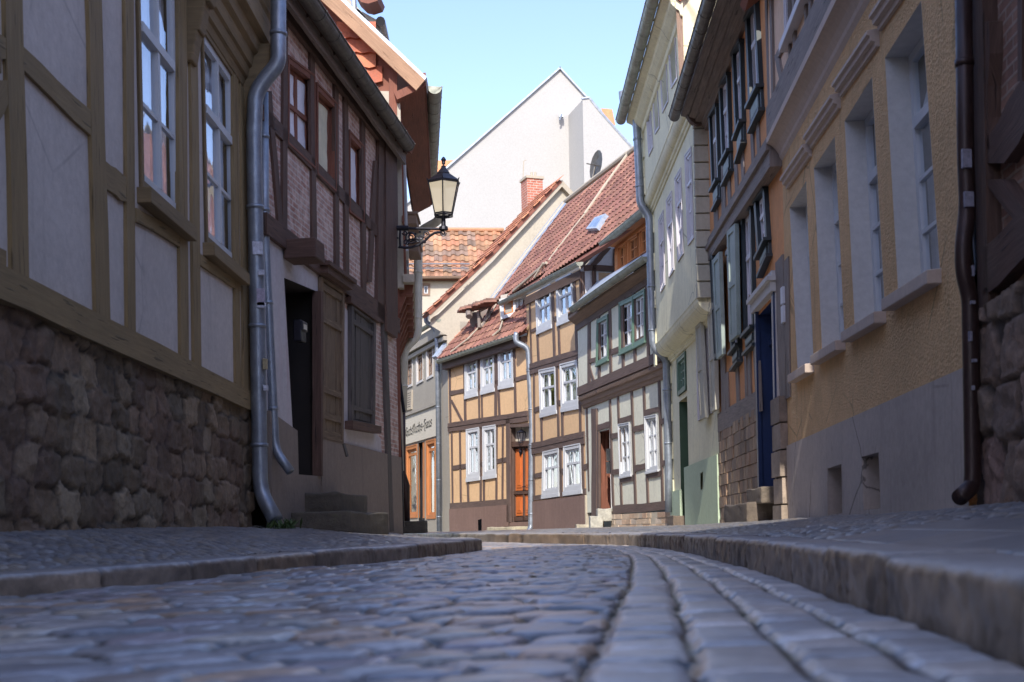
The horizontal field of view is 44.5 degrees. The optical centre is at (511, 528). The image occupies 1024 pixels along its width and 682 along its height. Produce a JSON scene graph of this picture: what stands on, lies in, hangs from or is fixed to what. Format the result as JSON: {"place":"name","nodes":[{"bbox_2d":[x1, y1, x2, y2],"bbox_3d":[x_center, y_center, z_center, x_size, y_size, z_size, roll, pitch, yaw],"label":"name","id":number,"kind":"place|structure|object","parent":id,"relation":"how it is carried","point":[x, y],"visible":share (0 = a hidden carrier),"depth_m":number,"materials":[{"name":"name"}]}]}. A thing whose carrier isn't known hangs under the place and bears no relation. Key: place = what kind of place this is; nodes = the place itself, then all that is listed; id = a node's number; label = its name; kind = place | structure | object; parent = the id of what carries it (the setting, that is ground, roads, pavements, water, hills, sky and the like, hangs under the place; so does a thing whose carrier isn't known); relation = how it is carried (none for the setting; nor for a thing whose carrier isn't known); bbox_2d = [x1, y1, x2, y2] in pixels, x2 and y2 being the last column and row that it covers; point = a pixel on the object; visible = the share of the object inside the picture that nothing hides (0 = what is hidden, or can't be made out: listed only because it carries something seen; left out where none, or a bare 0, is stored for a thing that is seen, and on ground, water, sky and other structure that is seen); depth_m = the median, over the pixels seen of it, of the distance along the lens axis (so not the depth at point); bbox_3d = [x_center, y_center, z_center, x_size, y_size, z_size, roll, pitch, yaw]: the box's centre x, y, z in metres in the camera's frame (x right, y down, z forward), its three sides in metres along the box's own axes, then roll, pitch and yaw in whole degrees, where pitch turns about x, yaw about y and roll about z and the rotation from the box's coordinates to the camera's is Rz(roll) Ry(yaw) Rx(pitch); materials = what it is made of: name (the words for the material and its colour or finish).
{"place":"outdoors","nodes":[
{"label":"outdoors","id":0,"kind":"place"},
{"bbox_2d":[0,525,455,571],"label":"pavement","id":1,"kind":"structure","parent":0,"point":[35,550],"depth_m":7.93,"materials":[{"name":"stone"}]},
{"bbox_2d":[0,0,293,531],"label":"timber house","id":2,"kind":"structure","parent":1,"relation":"on","point":[136,300],"depth_m":10.13,"materials":[{"name":"white paint"}]},
{"bbox_2d":[0,51,1,73],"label":"window","id":3,"kind":"structure","parent":2,"relation":"in","point":[0,51],"depth_m":7.32,"materials":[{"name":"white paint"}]},
{"bbox_2d":[135,0,196,241],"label":"window","id":4,"kind":"structure","parent":2,"relation":"in","point":[156,20],"depth_m":10.91,"materials":[{"name":"glass"}]},
{"bbox_2d":[200,31,249,285],"bbox_3d":[-3.223,-3.904,13.070,0.609,2.464,1.830,-1,0,0],"label":"window","id":5,"kind":"structure","parent":2,"relation":"in","point":[215,78],"depth_m":13.03,"materials":[{"name":"white paint"}]},
{"bbox_2d":[256,518,301,528],"bbox_3d":[-2.581,-0.056,13.911,0.522,0.129,0.372,-1,0,0],"label":"weed tuft","id":6,"kind":"object","parent":1,"relation":"on","point":[288,524],"visible":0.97,"depth_m":13.84,"materials":[{"name":"green plant"}]},
{"bbox_2d":[262,0,414,534],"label":"timber house","id":7,"kind":"structure","parent":1,"relation":"on","point":[341,141],"depth_m":17.10,"materials":[{"name":"red wood"}]},
{"bbox_2d":[293,319,307,342],"bbox_3d":[-2.588,-2.409,15.348,0.126,0.260,0.220,-1,0,7],"label":"mailbox","id":8,"kind":"object","parent":7,"relation":"attached to","point":[300,329],"visible":1,"depth_m":15.24,"materials":[{"name":"black metal"}]},
{"bbox_2d":[288,55,315,168],"bbox_3d":[-2.934,-5.320,15.888,0.726,1.311,1.587,-1,0,0],"label":"window","id":9,"kind":"structure","parent":7,"relation":"in","point":[297,82],"depth_m":15.99,"materials":[{"name":"red wood"}]},
{"bbox_2d":[312,291,322,475],"bbox_3d":[-2.534,-1.893,16.361,0.120,2.433,0.278,-1,0,7],"label":"door frame","id":10,"kind":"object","parent":7,"relation":"in","point":[317,296],"depth_m":16.31,"materials":[{"name":"brown wood"}]},
{"bbox_2d":[315,82,337,191],"bbox_3d":[-2.779,-5.307,17.070,0.699,1.338,1.348,-1,0,0],"label":"window","id":11,"kind":"structure","parent":7,"relation":"in","point":[325,156],"depth_m":17.20,"materials":[{"name":"red wood"}]},
{"bbox_2d":[318,276,344,442],"bbox_3d":[-2.466,-2.256,17.043,0.095,2.151,1.292,-1,0,7],"label":"door","id":12,"kind":"structure","parent":7,"relation":"in","point":[333,296],"depth_m":17.12,"materials":[{"name":"brown wood"}]},
{"bbox_2d":[349,129,364,222],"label":"window","id":13,"kind":"structure","parent":7,"relation":"in","point":[354,147],"depth_m":18.79,"materials":[{"name":"red wood"}]},
{"bbox_2d":[396,157,459,248],"bbox_3d":[-1.410,-5.453,21.000,1.096,1.537,0.639,-1,0,0],"label":"wall lantern","id":14,"kind":"object","parent":7,"relation":"attached to","point":[443,183],"depth_m":20.89,"materials":[{"name":"black metal"}]},
{"bbox_2d":[291,511,388,534],"bbox_3d":[-2.121,-0.049,15.700,0.731,0.308,2.011,-1,0,7],"label":"stone step","id":15,"kind":"object","parent":1,"relation":"on","point":[359,522],"visible":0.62,"depth_m":14.73,"materials":[{"name":"grey stone"}]},
{"bbox_2d":[305,492,366,512],"bbox_3d":[-2.337,-0.307,16.350,0.572,0.293,1.491,-1,0,7],"label":"stone step","id":16,"kind":"object","parent":15,"relation":"on","point":[327,502],"visible":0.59,"depth_m":15.63,"materials":[{"name":"grey stone"}]},
{"bbox_2d":[249,0,442,533],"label":"timber house","id":17,"kind":"structure","parent":1,"relation":"on","point":[409,94],"depth_m":21.82,"materials":[{"name":"beige paint"}]},
{"bbox_2d":[403,165,407,239],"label":"window","id":18,"kind":"structure","parent":17,"relation":"in","point":[405,185],"depth_m":22.02,"materials":[{"name":"white paint"}]},
{"bbox_2d":[406,173,408,259],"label":"window","id":19,"kind":"structure","parent":17,"relation":"in","point":[407,250],"depth_m":23.79,"materials":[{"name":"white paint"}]},
{"bbox_2d":[406,203,408,273],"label":"window","id":20,"kind":"structure","parent":17,"relation":"in","point":[407,261],"depth_m":25.41,"materials":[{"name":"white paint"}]},
{"bbox_2d":[403,520,427,532],"bbox_3d":[-2.085,-0.023,26.200,0.611,0.265,0.612,-1,0,0],"label":"stone step","id":21,"kind":"object","parent":1,"relation":"on","point":[416,527],"visible":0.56,"depth_m":25.90,"materials":[{"name":"grey stone"}]},
{"bbox_2d":[350,0,658,200],"label":"sky","id":22,"kind":"structure","parent":0,"point":[486,56],"materials":[{"name":"blue"}]},
{"bbox_2d":[0,543,1023,681],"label":"road","id":23,"kind":"structure","parent":0,"point":[527,612],"depth_m":2.85,"materials":[{"name":"stone"}]},
{"bbox_2d":[482,542,542,544],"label":"road","id":24,"kind":"structure","parent":0,"point":[487,543],"depth_m":17.39,"materials":[{"name":"stone"}]},
{"bbox_2d":[428,501,1023,555],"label":"pavement","id":25,"kind":"structure","parent":0,"point":[998,527],"depth_m":6.47,"materials":[{"name":"stone"}]},
{"bbox_2d":[432,293,528,531],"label":"timber house","id":26,"kind":"structure","parent":25,"relation":"on","point":[482,358],"depth_m":42.99,"materials":[{"name":"yellow paint"}]},
{"bbox_2d":[464,360,477,398],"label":"window","id":27,"kind":"structure","parent":26,"relation":"in","point":[471,369],"depth_m":44.16,"materials":[{"name":"white paint"}]},
{"bbox_2d":[465,427,479,481],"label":"window","id":28,"kind":"structure","parent":26,"relation":"in","point":[472,434],"depth_m":44.02,"materials":[{"name":"white paint"}]},
{"bbox_2d":[480,355,494,394],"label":"window","id":29,"kind":"structure","parent":26,"relation":"in","point":[487,364],"depth_m":43.08,"materials":[{"name":"white paint"}]},
{"bbox_2d":[482,424,496,479],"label":"window","id":30,"kind":"structure","parent":26,"relation":"in","point":[488,432],"depth_m":43.07,"materials":[{"name":"white paint"}]},
{"bbox_2d":[497,349,513,389],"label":"window","id":31,"kind":"structure","parent":26,"relation":"in","point":[505,378],"depth_m":41.87,"materials":[{"name":"white paint"}]},
{"bbox_2d":[511,427,528,520],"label":"door","id":32,"kind":"structure","parent":26,"relation":"in","point":[521,457],"depth_m":41.20,"materials":[{"name":"orange paint"}]},
{"bbox_2d":[517,427,525,442],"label":"porch lantern","id":33,"kind":"object","parent":26,"relation":"hanging from","point":[521,431],"visible":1,"depth_m":40.81,"materials":[{"name":"black metal"}]},
{"bbox_2d":[405,160,589,531],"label":"shop house","id":34,"kind":"structure","parent":25,"relation":"on","point":[427,450],"depth_m":47.00,"materials":[{"name":"beige paint"}]},
{"bbox_2d":[407,359,412,387],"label":"window","id":35,"kind":"structure","parent":34,"relation":"in","point":[410,363],"depth_m":51.19,"materials":[{"name":"white wood"}]},
{"bbox_2d":[406,442,424,520],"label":"window","id":36,"kind":"structure","parent":34,"relation":"in","point":[414,453],"depth_m":51.80,"materials":[{"name":"orange wood"}]},
{"bbox_2d":[416,353,423,384],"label":"window","id":37,"kind":"structure","parent":34,"relation":"in","point":[419,359],"depth_m":49.92,"materials":[{"name":"white wood"}]},
{"bbox_2d":[423,442,424,517],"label":"shop door","id":38,"kind":"structure","parent":34,"relation":"in","point":[423,442],"depth_m":49.44,"materials":[{"name":"orange wood"}]},
{"bbox_2d":[426,347,433,379],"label":"window","id":39,"kind":"structure","parent":34,"relation":"in","point":[429,360],"depth_m":48.43,"materials":[{"name":"white wood"}]},
{"bbox_2d":[426,438,435,518],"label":"window","id":40,"kind":"structure","parent":34,"relation":"in","point":[431,448],"depth_m":48.81,"materials":[{"name":"orange wood"}]},
{"bbox_2d":[487,526,527,529],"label":"stone step","id":41,"kind":"object","parent":25,"relation":"on","point":[509,528],"visible":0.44,"depth_m":40.20,"materials":[{"name":"beige stone"}]},
{"bbox_2d":[575,524,588,527],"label":"stone step","id":42,"kind":"object","parent":25,"relation":"on","point":[581,525],"visible":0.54,"depth_m":34.30,"materials":[{"name":"beige stone"}]},
{"bbox_2d":[589,515,602,527],"bbox_3d":[2.183,-0.151,32.600,0.345,0.348,0.612,-1,0,0],"label":"stone step","id":43,"kind":"object","parent":25,"relation":"on","point":[595,521],"visible":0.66,"depth_m":32.30,"materials":[{"name":"beige stone"}]},
{"bbox_2d":[596,508,611,520],"bbox_3d":[2.422,-0.346,33.000,0.384,0.345,0.612,-1,0,0],"label":"stone step","id":44,"kind":"object","parent":25,"relation":"on","point":[606,514],"visible":0.78,"depth_m":32.70,"materials":[{"name":"beige stone"}]},
{"bbox_2d":[568,210,669,526],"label":"timber house","id":45,"kind":"structure","parent":25,"relation":"on","point":[620,392],"depth_m":31.48,"materials":[{"name":"white paint"}]},
{"bbox_2d":[595,314,608,366],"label":"window","id":46,"kind":"structure","parent":45,"relation":"in","point":[603,320],"depth_m":32.79,"materials":[{"name":"green paint"}]},
{"bbox_2d":[604,432,607,499],"bbox_3d":[2.506,-1.555,34.472,0.080,2.211,0.942,-1,0,-12],"label":"open door","id":47,"kind":"structure","parent":45,"relation":"in","point":[605,433],"depth_m":34.10,"materials":[{"name":"red wood"}]},
{"bbox_2d":[606,448,609,460],"bbox_3d":[2.600,-1.930,33.047,0.150,0.341,0.353,-1,0,-12],"label":"mailbox","id":48,"kind":"object","parent":45,"relation":"attached to","point":[607,454],"visible":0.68,"depth_m":32.98,"materials":[{"name":"black metal"}]},
{"bbox_2d":[606,461,610,473],"bbox_3d":[2.602,-1.593,33.071,0.150,0.324,0.355,-1,0,-12],"label":"mailbox","id":49,"kind":"object","parent":45,"relation":"attached to","point":[608,467],"visible":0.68,"depth_m":33.00,"materials":[{"name":"black metal"}]},
{"bbox_2d":[617,422,632,478],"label":"window","id":50,"kind":"structure","parent":45,"relation":"in","point":[625,467],"depth_m":31.68,"materials":[{"name":"white paint"}]},
{"bbox_2d":[618,297,639,355],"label":"window","id":51,"kind":"structure","parent":45,"relation":"in","point":[628,321],"depth_m":30.74,"materials":[{"name":"white paint"}]},
{"bbox_2d":[617,241,643,271],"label":"window","id":52,"kind":"structure","parent":45,"relation":"in","point":[621,249],"depth_m":32.73,"materials":[{"name":"orange wood"}]},
{"bbox_2d":[627,232,646,264],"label":"window","id":53,"kind":"structure","parent":45,"relation":"in","point":[634,238],"depth_m":31.83,"materials":[{"name":"orange wood"}]},
{"bbox_2d":[631,289,645,349],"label":"window","id":54,"kind":"structure","parent":45,"relation":"in","point":[640,296],"depth_m":29.66,"materials":[{"name":"white paint"}]},
{"bbox_2d":[639,225,645,255],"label":"window","id":55,"kind":"structure","parent":45,"relation":"in","point":[641,232],"depth_m":31.13,"materials":[{"name":"orange wood"}]},
{"bbox_2d":[644,414,659,473],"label":"window","id":56,"kind":"structure","parent":45,"relation":"in","point":[651,433],"depth_m":29.65,"materials":[{"name":"white paint"}]},
{"bbox_2d":[667,515,684,525],"bbox_3d":[3.554,-0.151,26.800,0.352,0.245,1.011,-1,0,0],"label":"stone step","id":57,"kind":"object","parent":25,"relation":"on","point":[674,520],"visible":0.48,"depth_m":26.30,"materials":[{"name":"beige stone"}]},
{"bbox_2d":[668,0,790,522],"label":"timber house","id":58,"kind":"structure","parent":25,"relation":"on","point":[722,95],"depth_m":17.61,"materials":[{"name":"beige paint"}]},
{"bbox_2d":[707,103,720,211],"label":"window","id":59,"kind":"structure","parent":58,"relation":"in","point":[715,188],"depth_m":20.11,"materials":[{"name":"beige paint"}]},
{"bbox_2d":[718,72,733,186],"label":"window","id":60,"kind":"structure","parent":58,"relation":"in","point":[725,93],"depth_m":18.96,"materials":[{"name":"beige paint"}]},
{"bbox_2d":[725,249,742,371],"bbox_3d":[3.611,-3.423,19.200,0.612,1.978,1.115,-1,0,0],"label":"window","id":61,"kind":"structure","parent":58,"relation":"in","point":[735,350],"depth_m":18.87,"materials":[{"name":"beige paint"}]},
{"bbox_2d":[730,38,746,163],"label":"window","id":62,"kind":"structure","parent":58,"relation":"in","point":[739,135],"depth_m":17.49,"materials":[{"name":"beige paint"}]},
{"bbox_2d":[740,206,755,355],"bbox_3d":[3.554,-3.571,17.730,0.601,2.137,1.077,-1,0,0],"label":"window","id":63,"kind":"structure","parent":58,"relation":"in","point":[747,226],"depth_m":17.99,"materials":[{"name":"beige paint"}]},
{"bbox_2d":[743,0,764,133],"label":"window","id":64,"kind":"structure","parent":58,"relation":"in","point":[755,101],"depth_m":16.02,"materials":[{"name":"beige paint"}]},
{"bbox_2d":[752,186,772,277],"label":"window","id":65,"kind":"structure","parent":58,"relation":"in","point":[763,253],"depth_m":16.33,"materials":[{"name":"beige paint"}]},
{"bbox_2d":[724,502,782,522],"bbox_3d":[3.369,-0.162,17.599,0.491,0.389,2.311,-1,0,2],"label":"stone step","id":66,"kind":"object","parent":25,"relation":"on","point":[747,511],"visible":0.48,"depth_m":16.46,"materials":[{"name":"beige stone"}]},
{"bbox_2d":[746,486,773,503],"bbox_3d":[3.364,-0.431,16.664,0.312,0.227,1.252,-1,0,2],"label":"stone step","id":67,"kind":"object","parent":66,"relation":"on","point":[762,495],"visible":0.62,"depth_m":16.06,"materials":[{"name":"beige stone"}]},
{"bbox_2d":[740,0,981,518],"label":"stucco house","id":68,"kind":"structure","parent":25,"relation":"on","point":[870,122],"depth_m":10.21,"materials":[{"name":"yellow paint"}]},
{"bbox_2d":[779,0,807,52],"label":"window","id":69,"kind":"structure","parent":68,"relation":"in","point":[797,13],"depth_m":13.06,"materials":[{"name":"beige paint"}]},
{"bbox_2d":[787,182,813,382],"bbox_3d":[3.497,-2.740,13.936,0.844,2.417,1.951,-1,0,0],"label":"window","id":70,"kind":"structure","parent":68,"relation":"in","point":[798,210],"depth_m":14.42,"materials":[{"name":"white paint"}]},
{"bbox_2d":[810,124,882,364],"bbox_3d":[3.395,-2.743,12.302,0.846,2.410,2.005,-1,0,0],"label":"window","id":71,"kind":"structure","parent":68,"relation":"in","point":[825,175],"depth_m":12.85,"materials":[{"name":"white paint"}]},
{"bbox_2d":[841,54,975,342],"bbox_3d":[3.295,-2.726,10.715,0.847,2.404,2.035,-1,0,0],"label":"window","id":72,"kind":"structure","parent":68,"relation":"in","point":[862,177],"depth_m":11.25,"materials":[{"name":"white paint"}]},
{"bbox_2d":[881,1,977,310],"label":"window","id":73,"kind":"structure","parent":68,"relation":"in","point":[907,119],"depth_m":9.67,"materials":[{"name":"white paint"}]},
{"bbox_2d":[972,0,1023,504],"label":"timber house","id":74,"kind":"structure","parent":25,"relation":"on","point":[998,51],"depth_m":7.43,"materials":[{"name":"stone"}]},
{"label":"ground","id":75,"kind":"structure","parent":0,"visible":0},
{"bbox_2d":[0,535,481,597],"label":"kerb","id":76,"kind":"structure","parent":75,"relation":"on","point":[23,583],"depth_m":6.57,"materials":[{"name":"stone"}]},
{"bbox_2d":[408,227,503,334],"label":"plastered house","id":77,"kind":"structure","parent":75,"relation":"on","point":[452,256],"depth_m":57.90,"materials":[{"name":"white paint"}]},
{"bbox_2d":[422,283,429,295],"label":"window","id":78,"kind":"structure","parent":77,"relation":"in","point":[425,286],"depth_m":57.05,"materials":[{"name":"white paint"}]},
{"bbox_2d":[407,67,632,277],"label":"gabled house","id":79,"kind":"structure","parent":75,"relation":"on","point":[556,124],"depth_m":65.18,"materials":[{"name":"white paint"}]},
{"bbox_2d":[490,146,638,528],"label":"timber house","id":80,"kind":"structure","parent":75,"relation":"on","point":[576,230],"depth_m":37.83,"materials":[{"name":"yellow paint"}]},
{"bbox_2d":[535,283,551,334],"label":"window","id":81,"kind":"structure","parent":80,"relation":"in","point":[543,306],"depth_m":38.75,"materials":[{"name":"white paint"}]},
{"bbox_2d":[538,366,556,417],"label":"window","id":82,"kind":"structure","parent":80,"relation":"in","point":[547,377],"depth_m":38.77,"materials":[{"name":"white paint"}]},
{"bbox_2d":[541,448,559,498],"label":"window","id":83,"kind":"structure","parent":80,"relation":"in","point":[550,458],"depth_m":38.64,"materials":[{"name":"white paint"}]},
{"bbox_2d":[556,273,573,326],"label":"window","id":84,"kind":"structure","parent":80,"relation":"in","point":[564,296],"depth_m":37.06,"materials":[{"name":"white paint"}]},
{"bbox_2d":[559,360,578,412],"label":"window","id":85,"kind":"structure","parent":80,"relation":"in","point":[569,371],"depth_m":36.71,"materials":[{"name":"white paint"}]},
{"bbox_2d":[562,443,582,495],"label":"window","id":86,"kind":"structure","parent":80,"relation":"in","point":[572,472],"depth_m":36.68,"materials":[{"name":"white paint"}]},
{"bbox_2d":[586,150,601,177],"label":"satellite dish","id":87,"kind":"object","parent":80,"relation":"attached to","point":[595,165],"visible":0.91,"depth_m":42.98,"materials":[{"name":"metal"}]},
{"bbox_2d":[615,0,720,524],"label":"stucco house","id":88,"kind":"structure","parent":75,"relation":"on","point":[671,159],"depth_m":24.27,"materials":[{"name":"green paint"}]},
{"bbox_2d":[646,111,653,156],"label":"window","id":89,"kind":"structure","parent":88,"relation":"in","point":[649,124],"depth_m":26.85,"materials":[{"name":"beige paint"}]},
{"bbox_2d":[652,91,659,134],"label":"window","id":90,"kind":"structure","parent":88,"relation":"in","point":[655,130],"depth_m":25.29,"materials":[{"name":"beige paint"}]},
{"bbox_2d":[658,210,665,292],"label":"window","id":91,"kind":"structure","parent":88,"relation":"in","point":[661,235],"depth_m":26.70,"materials":[{"name":"beige paint"}]},
{"bbox_2d":[660,64,668,112],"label":"window","id":92,"kind":"structure","parent":88,"relation":"in","point":[667,101],"depth_m":24.02,"materials":[{"name":"beige paint"}]},
{"bbox_2d":[666,191,674,277],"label":"window","id":93,"kind":"structure","parent":88,"relation":"in","point":[669,206],"depth_m":25.27,"materials":[{"name":"beige paint"}]},
{"bbox_2d":[668,37,677,88],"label":"window","id":94,"kind":"structure","parent":88,"relation":"in","point":[671,84],"depth_m":22.56,"materials":[{"name":"beige paint"}]},
{"bbox_2d":[674,168,683,261],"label":"window","id":95,"kind":"structure","parent":88,"relation":"in","point":[678,178],"depth_m":23.91,"materials":[{"name":"beige paint"}]},
{"bbox_2d":[676,351,686,395],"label":"window","id":96,"kind":"structure","parent":88,"relation":"in","point":[681,366],"depth_m":26.23,"materials":[{"name":"green paint"}]},
{"bbox_2d":[684,146,693,245],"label":"window","id":97,"kind":"structure","parent":88,"relation":"in","point":[688,155],"depth_m":22.54,"materials":[{"name":"beige paint"}]},
{"bbox_2d":[696,355,699,420],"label":"window","id":98,"kind":"structure","parent":88,"relation":"in","point":[698,418],"depth_m":23.92,"materials":[{"name":"beige paint"}]},
{"bbox_2d":[705,327,713,414],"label":"window","id":99,"kind":"structure","parent":88,"relation":"in","point":[706,331],"depth_m":22.75,"materials":[{"name":"beige paint"}]},
{"bbox_2d":[404,532,1023,668],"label":"kerb","id":100,"kind":"structure","parent":75,"relation":"on","point":[973,598],"depth_m":3.19,"materials":[{"name":"stone"}]}
]}

